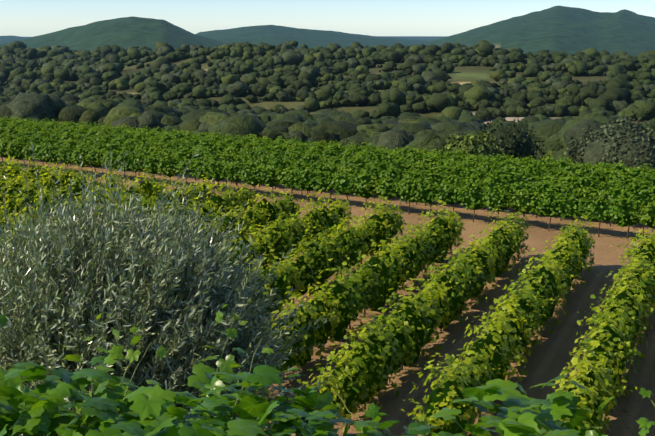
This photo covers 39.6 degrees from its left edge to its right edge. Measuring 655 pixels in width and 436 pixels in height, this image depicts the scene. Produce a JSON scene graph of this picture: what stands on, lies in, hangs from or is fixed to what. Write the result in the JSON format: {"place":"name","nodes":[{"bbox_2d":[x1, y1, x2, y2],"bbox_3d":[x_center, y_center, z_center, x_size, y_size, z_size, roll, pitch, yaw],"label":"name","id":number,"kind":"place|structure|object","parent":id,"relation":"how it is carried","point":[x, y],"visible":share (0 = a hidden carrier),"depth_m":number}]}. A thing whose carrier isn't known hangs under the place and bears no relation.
{"place":"outdoors","nodes":[
{"label":"outdoors","id":0,"kind":"place"},
{"bbox_2d":[0,6,654,435],"bbox_3d":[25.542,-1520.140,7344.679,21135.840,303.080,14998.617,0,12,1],"label":"terrain","id":1,"kind":"structure","parent":0,"point":[570,30],"depth_m":45.43},
{"bbox_2d":[0,145,338,435],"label":"bush","id":2,"kind":"object","parent":1,"relation":"on","point":[79,320],"depth_m":6.08},
{"bbox_2d":[0,156,654,435],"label":"vines","id":3,"kind":"object","parent":1,"relation":"on","point":[607,387],"depth_m":29.04},
{"bbox_2d":[0,40,654,163],"bbox_3d":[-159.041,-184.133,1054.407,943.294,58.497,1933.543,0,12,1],"label":"forest","id":4,"kind":"object","parent":1,"relation":"on","point":[302,72],"visible":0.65,"depth_m":395.15},
{"bbox_2d":[0,304,654,435],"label":"vines","id":5,"kind":"object","parent":1,"relation":"on","point":[154,411],"depth_m":3.35},
{"bbox_2d":[0,116,654,241],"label":"vines","id":6,"kind":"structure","parent":1,"relation":"on","point":[371,164],"depth_m":51.81},
{"bbox_2d":[441,111,654,170],"bbox_3d":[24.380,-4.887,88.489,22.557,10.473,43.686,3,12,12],"label":"olive trees","id":7,"kind":"object","parent":1,"relation":"on","point":[593,152],"visible":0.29,"depth_m":73.52},
{"bbox_2d":[0,0,654,36],"label":"sky","id":8,"kind":"structure","parent":0,"point":[22,18]},
{"bbox_2d":[91,314,654,435],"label":"vine shoots","id":9,"kind":"object","parent":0,"point":[215,375],"visible":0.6,"depth_m":3.60}
]}

